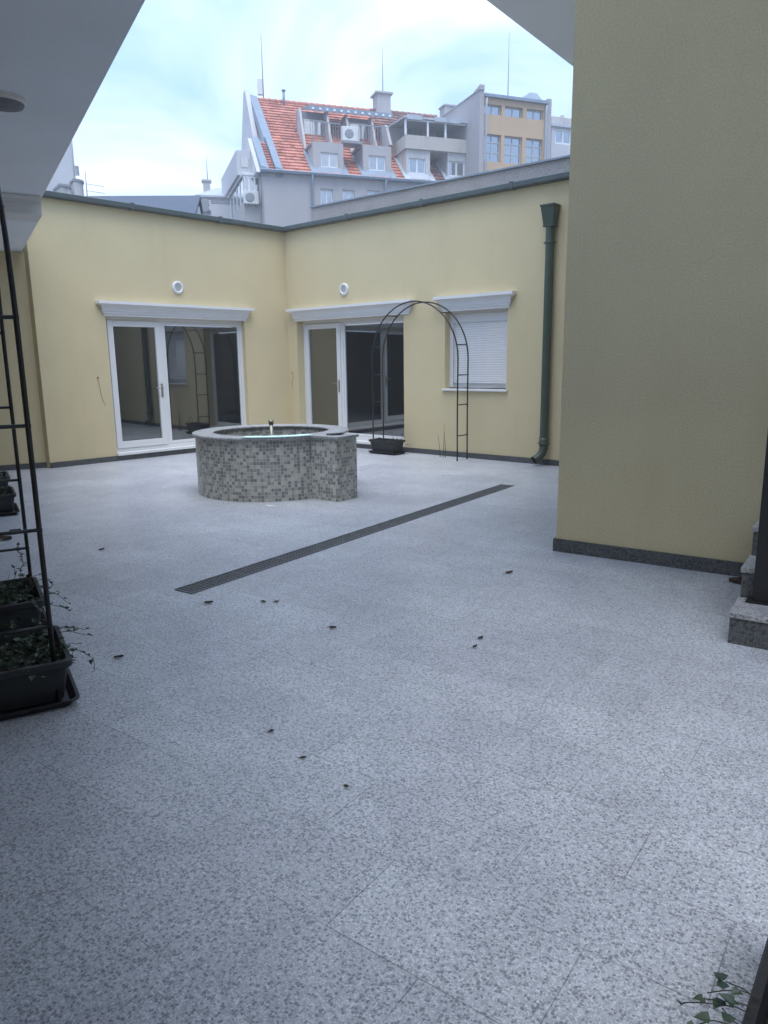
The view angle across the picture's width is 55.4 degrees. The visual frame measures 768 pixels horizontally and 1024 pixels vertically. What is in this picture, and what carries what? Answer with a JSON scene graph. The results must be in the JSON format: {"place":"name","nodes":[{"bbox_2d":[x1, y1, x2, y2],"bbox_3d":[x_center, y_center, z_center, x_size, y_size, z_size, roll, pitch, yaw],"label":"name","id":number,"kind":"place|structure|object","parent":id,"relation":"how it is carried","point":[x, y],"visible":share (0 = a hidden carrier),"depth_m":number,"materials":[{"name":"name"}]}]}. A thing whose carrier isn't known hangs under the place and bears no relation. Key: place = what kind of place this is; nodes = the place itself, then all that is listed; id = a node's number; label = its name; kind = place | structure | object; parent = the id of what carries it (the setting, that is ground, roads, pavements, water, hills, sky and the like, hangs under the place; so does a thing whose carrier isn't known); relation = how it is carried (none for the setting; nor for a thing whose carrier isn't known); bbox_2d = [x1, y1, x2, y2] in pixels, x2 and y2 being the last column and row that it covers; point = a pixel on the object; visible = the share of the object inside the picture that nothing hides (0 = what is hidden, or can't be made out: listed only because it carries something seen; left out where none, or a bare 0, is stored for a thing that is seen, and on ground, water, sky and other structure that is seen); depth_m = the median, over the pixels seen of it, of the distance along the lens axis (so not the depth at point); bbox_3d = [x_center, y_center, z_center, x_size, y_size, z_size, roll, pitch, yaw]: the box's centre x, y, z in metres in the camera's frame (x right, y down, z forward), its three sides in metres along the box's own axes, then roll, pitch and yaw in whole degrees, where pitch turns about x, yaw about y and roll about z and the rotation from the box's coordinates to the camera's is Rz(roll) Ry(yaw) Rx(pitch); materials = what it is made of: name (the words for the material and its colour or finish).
{"place":"outdoors","nodes":[
{"label":"outdoors","id":0,"kind":"place"},
{"bbox_2d":[0,536,11,538],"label":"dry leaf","id":1,"kind":"object","parent":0,"point":[5,537],"visible":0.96,"depth_m":6.69,"materials":[{"name":"brown plant"}]},
{"bbox_2d":[0,0,144,470],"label":"porch house","id":2,"kind":"structure","parent":0,"point":[57,57],"depth_m":5.43,"materials":[{"name":"white paint"}]},
{"bbox_2d":[0,91,26,111],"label":"ceiling lamp","id":3,"kind":"object","parent":2,"relation":"attached to","point":[11,102],"visible":1,"depth_m":5.08,"materials":[{"name":"white"}]},
{"bbox_2d":[242,434,311,437],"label":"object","id":4,"kind":"object","parent":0,"point":[297,435],"visible":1,"depth_m":8.22,"materials":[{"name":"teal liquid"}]},
{"bbox_2d":[72,0,572,195],"label":"sky","id":5,"kind":"structure","parent":0,"point":[170,99],"materials":[{"name":"white"}]},
{"bbox_2d":[326,433,343,434],"bbox_3d":[-0.545,-0.891,8.360,0.204,0.017,0.126,-9,14,-34],"label":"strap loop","id":6,"kind":"object","parent":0,"point":[334,433],"visible":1,"depth_m":8.35,"materials":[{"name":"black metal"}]},
{"bbox_2d":[382,49,382,90],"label":"antenna mast","id":7,"kind":"object","parent":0,"point":[382,69],"visible":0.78,"depth_m":44.39,"materials":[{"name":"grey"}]},
{"bbox_2d":[0,448,767,1023],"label":"courtyard paving","id":8,"kind":"structure","parent":0,"point":[548,804],"depth_m":2.83,"materials":[{"name":"stone"}]},
{"bbox_2d":[0,471,10,486],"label":"planter","id":9,"kind":"object","parent":8,"relation":"on","point":[4,475],"visible":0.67,"depth_m":8.96,"materials":[{"name":"black plastic"}]},
{"bbox_2d":[0,486,19,515],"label":"planter","id":10,"kind":"object","parent":8,"relation":"on","point":[8,505],"visible":1,"depth_m":7.75,"materials":[{"name":"black plastic"}]},
{"bbox_2d":[0,188,60,701],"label":"garden arch","id":11,"kind":"structure","parent":8,"relation":"on","point":[13,426],"depth_m":3.22,"materials":[{"name":"black metal"}]},
{"bbox_2d":[0,542,71,631],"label":"planter","id":12,"kind":"object","parent":8,"relation":"on","point":[22,603],"visible":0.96,"depth_m":4.26,"materials":[{"name":"black plastic"}]},
{"bbox_2d":[0,617,94,720],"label":"planter","id":13,"kind":"object","parent":8,"relation":"on","point":[33,677],"visible":0.9,"depth_m":3.37,"materials":[{"name":"black plastic"}]},
{"bbox_2d":[192,420,358,501],"bbox_3d":[-1.322,-0.715,9.129,2.066,0.860,1.966,-1,12,0],"label":"fountain","id":14,"kind":"object","parent":8,"relation":"on","point":[233,465],"visible":0.98,"depth_m":8.34,"materials":[{"name":"grey tile"}]},
{"bbox_2d":[22,171,568,467],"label":"courtyard house","id":15,"kind":"structure","parent":8,"relation":"on","point":[107,303],"depth_m":12.09,"materials":[{"name":"yellow paint"}]},
{"bbox_2d":[105,316,245,455],"bbox_3d":[-3.544,-2.237,12.835,0.240,2.235,2.676,10,16,43],"label":"glazed door","id":16,"kind":"structure","parent":15,"relation":"in","point":[169,383],"depth_m":12.72,"materials":[{"name":"white"}]},
{"bbox_2d":[172,281,183,293],"bbox_3d":[-3.505,-3.821,12.442,0.036,0.210,0.210,10,16,43],"label":"wall vent","id":17,"kind":"object","parent":15,"relation":"attached to","point":[177,288],"depth_m":12.44,"materials":[{"name":"white plastic"}]},
{"bbox_2d":[339,283,348,294],"bbox_3d":[-0.721,-3.991,13.095,0.210,0.210,0.036,9,15,40],"label":"wall vent","id":18,"kind":"object","parent":15,"relation":"attached to","point":[345,288],"depth_m":13.08,"materials":[{"name":"white plastic"}]},
{"bbox_2d":[303,315,403,446],"bbox_3d":[-0.592,-2.416,13.497,2.671,2.245,0.320,9,15,40],"label":"glazed door","id":19,"kind":"structure","parent":15,"relation":"in","point":[337,356],"depth_m":13.54,"materials":[{"name":"white"}]},
{"bbox_2d":[310,155,569,220],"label":"roof parapet","id":20,"kind":"structure","parent":15,"relation":"on","point":[555,165],"depth_m":12.10,"materials":[{"name":"metal"}]},
{"bbox_2d":[442,308,507,391],"bbox_3d":[1.482,-2.552,11.570,1.231,1.255,0.245,9,15,40],"label":"window","id":21,"kind":"structure","parent":15,"relation":"in","point":[486,317],"depth_m":11.60,"materials":[{"name":"white plastic"}]},
{"bbox_2d":[531,202,560,463],"bbox_3d":[2.320,-2.503,10.553,0.252,3.640,0.256,9,15,40],"label":"downpipe","id":22,"kind":"object","parent":15,"relation":"attached to","point":[550,213],"visible":1,"depth_m":10.48,"materials":[{"name":"metal"}]},
{"bbox_2d":[175,484,513,593],"bbox_3d":[0.087,0.104,7.163,0.176,0.009,5.198,7,14,34],"label":"drain channel","id":23,"kind":"object","parent":8,"relation":"on","point":[208,583],"visible":1,"depth_m":6.28,"materials":[{"name":"black metal"}]},
{"bbox_2d":[369,432,411,454],"bbox_3d":[0.073,-1.208,12.623,0.715,0.381,0.466,9,15,40],"label":"planter","id":24,"kind":"object","parent":8,"relation":"on","point":[386,446],"visible":1,"depth_m":12.46,"materials":[{"name":"black plastic"}]},
{"bbox_2d":[371,301,468,460],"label":"garden arch","id":25,"kind":"structure","parent":8,"relation":"on","point":[458,374],"depth_m":11.67,"materials":[{"name":"black metal"}]},
{"bbox_2d":[487,0,767,576],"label":"corner house","id":26,"kind":"structure","parent":8,"relation":"on","point":[664,422],"depth_m":5.23,"materials":[{"name":"paint"}]},
{"bbox_2d":[677,937,767,1023],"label":"planter","id":27,"kind":"object","parent":8,"relation":"on","point":[756,1011],"visible":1,"depth_m":1.53,"materials":[{"name":"black plastic"}]},
{"bbox_2d":[728,577,741,581],"bbox_3d":[2.469,0.476,5.128,0.153,0.034,0.089,-7,13,-28],"label":"dry leaf","id":28,"kind":"object","parent":8,"relation":"on","point":[735,579],"visible":0.74,"depth_m":5.15,"materials":[{"name":"brown plant"}]},
{"bbox_2d":[728,520,767,649],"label":"entrance steps","id":29,"kind":"structure","parent":8,"relation":"on","point":[748,624],"depth_m":4.02,"materials":[{"name":"stone"}]},
{"bbox_2d":[745,432,767,605],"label":"handrail","id":30,"kind":"object","parent":29,"relation":"on","point":[760,592],"visible":1,"depth_m":4.10,"materials":[{"name":"black metal"}]},
{"bbox_2d":[438,434,445,457],"bbox_3d":[0.950,-1.170,11.973,0.168,0.551,0.020,9,15,40],"label":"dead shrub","id":31,"kind":"object","parent":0,"point":[443,448],"visible":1,"depth_m":11.97,"materials":[{"name":"brown plant"}]},
{"label":"ground","id":32,"kind":"structure","parent":0,"visible":0},
{"bbox_2d":[46,141,83,195],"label":"balcony house","id":33,"kind":"structure","parent":32,"relation":"on","point":[64,180],"depth_m":31.75,"materials":[{"name":"grey paint"}]},
{"bbox_2d":[75,165,79,175],"bbox_3d":[-13.752,-15.293,32.756,0.159,0.409,0.060,-9,14,-34],"label":"window","id":34,"kind":"structure","parent":33,"relation":"in","point":[77,173],"depth_m":32.75,"materials":[{"name":"grey"}]},
{"bbox_2d":[85,171,104,195],"bbox_3d":[-12.636,-14.230,31.968,0.771,1.200,0.035,-9,14,-34],"label":"television aerial","id":35,"kind":"object","parent":33,"relation":"attached to","point":[90,184],"visible":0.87,"depth_m":31.81,"materials":[{"name":"grey metal"}]},
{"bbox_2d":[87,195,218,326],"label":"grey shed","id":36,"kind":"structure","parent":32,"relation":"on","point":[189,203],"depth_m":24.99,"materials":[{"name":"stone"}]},
{"bbox_2d":[195,179,231,327],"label":"white house","id":37,"kind":"structure","parent":32,"relation":"on","point":[219,206],"depth_m":43.32,"materials":[{"name":"white"}]},
{"bbox_2d":[201,198,210,205],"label":"air conditioner","id":38,"kind":"object","parent":37,"relation":"attached to","point":[206,201],"visible":0.83,"depth_m":43.02,"materials":[{"name":"white"}]},
{"bbox_2d":[202,204,210,212],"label":"air conditioner","id":39,"kind":"object","parent":37,"relation":"attached to","point":[207,208],"visible":0.73,"depth_m":43.09,"materials":[{"name":"white"}]},
{"bbox_2d":[221,89,409,382],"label":"red roofed house","id":40,"kind":"structure","parent":32,"relation":"on","point":[291,162],"depth_m":39.12,"materials":[{"name":"white paint"}]},
{"bbox_2d":[243,191,258,206],"bbox_3d":[-6.912,-16.287,38.007,0.750,0.700,0.358,-5,12,-19],"label":"air conditioner","id":41,"kind":"object","parent":40,"relation":"attached to","point":[250,197],"visible":1,"depth_m":37.86,"materials":[{"name":"white"}]},
{"bbox_2d":[257,42,263,97],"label":"antenna mast","id":42,"kind":"object","parent":40,"relation":"on","point":[260,88],"visible":1,"depth_m":42.28,"materials":[{"name":"grey metal"}]},
{"bbox_2d":[320,189,332,203],"bbox_3d":[-3.058,-16.367,38.715,0.687,1.350,0.063,-5,12,-19],"label":"window","id":43,"kind":"structure","parent":40,"relation":"in","point":[326,195],"depth_m":38.65,"materials":[{"name":"white"}]},
{"bbox_2d":[342,190,353,199],"bbox_3d":[-1.920,-16.476,39.097,0.676,1.350,0.063,-5,12,-19],"label":"window","id":44,"kind":"structure","parent":40,"relation":"in","point":[347,194],"depth_m":38.99,"materials":[{"name":"white glass"}]},
{"bbox_2d":[341,126,359,141],"bbox_3d":[-1.796,-20.146,39.097,0.950,0.780,0.358,-5,12,-19],"label":"air conditioner","id":45,"kind":"object","parent":40,"relation":"attached to","point":[348,133],"visible":0.94,"depth_m":38.94,"materials":[{"name":"white"}]},
{"bbox_2d":[367,191,378,194],"bbox_3d":[-0.608,-16.635,39.530,0.729,1.350,0.063,-5,12,-19],"label":"window","id":46,"kind":"structure","parent":40,"relation":"in","point":[368,192],"depth_m":39.38,"materials":[{"name":"white"}]},
{"bbox_2d":[370,104,466,387],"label":"weathered house","id":47,"kind":"structure","parent":32,"relation":"on","point":[425,149],"depth_m":40.55,"materials":[{"name":"paint"}]},
{"bbox_2d":[441,84,551,387],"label":"ochre block","id":48,"kind":"structure","parent":32,"relation":"on","point":[497,131],"depth_m":40.03,"materials":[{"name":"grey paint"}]},
{"bbox_2d":[484,105,499,114],"bbox_3d":[5.794,-21.652,39.438,1.039,0.507,0.063,-5,12,-20],"label":"window","id":49,"kind":"structure","parent":48,"relation":"in","point":[494,110],"depth_m":39.47,"materials":[{"name":"grey"}]},
{"bbox_2d":[484,134,499,161],"bbox_3d":[5.817,-19.772,39.825,1.039,1.388,0.063,-5,12,-20],"label":"window","id":50,"kind":"structure","parent":48,"relation":"in","point":[493,142],"depth_m":39.86,"materials":[{"name":"grey"}]},
{"bbox_2d":[507,49,508,95],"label":"antenna mast","id":51,"kind":"object","parent":48,"relation":"on","point":[508,71],"visible":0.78,"depth_m":41.22,"materials":[{"name":"grey metal"}]},
{"bbox_2d":[504,137,520,163],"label":"window","id":52,"kind":"structure","parent":48,"relation":"in","point":[512,146],"depth_m":40.28,"materials":[{"name":"grey"}]},
{"bbox_2d":[505,107,520,117],"bbox_3d":[6.993,-21.757,39.875,1.107,0.507,0.063,-5,12,-20],"label":"window","id":53,"kind":"structure","parent":48,"relation":"in","point":[511,112],"depth_m":39.88,"materials":[{"name":"grey"}]},
{"bbox_2d":[526,139,540,162],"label":"window","id":54,"kind":"structure","parent":48,"relation":"in","point":[533,147],"depth_m":40.71,"materials":[{"name":"grey"}]},
{"bbox_2d":[527,110,541,119],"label":"window","id":55,"kind":"structure","parent":48,"relation":"in","point":[531,114],"depth_m":40.35,"materials":[{"name":"grey"}]},
{"bbox_2d":[550,115,570,157],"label":"white dormer house","id":56,"kind":"structure","parent":32,"relation":"on","point":[560,142],"depth_m":43.78,"materials":[{"name":"white paint"}]},
{"bbox_2d":[555,128,570,144],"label":"window","id":57,"kind":"structure","parent":56,"relation":"in","point":[562,136],"depth_m":43.80,"materials":[{"name":"white"}]}
]}

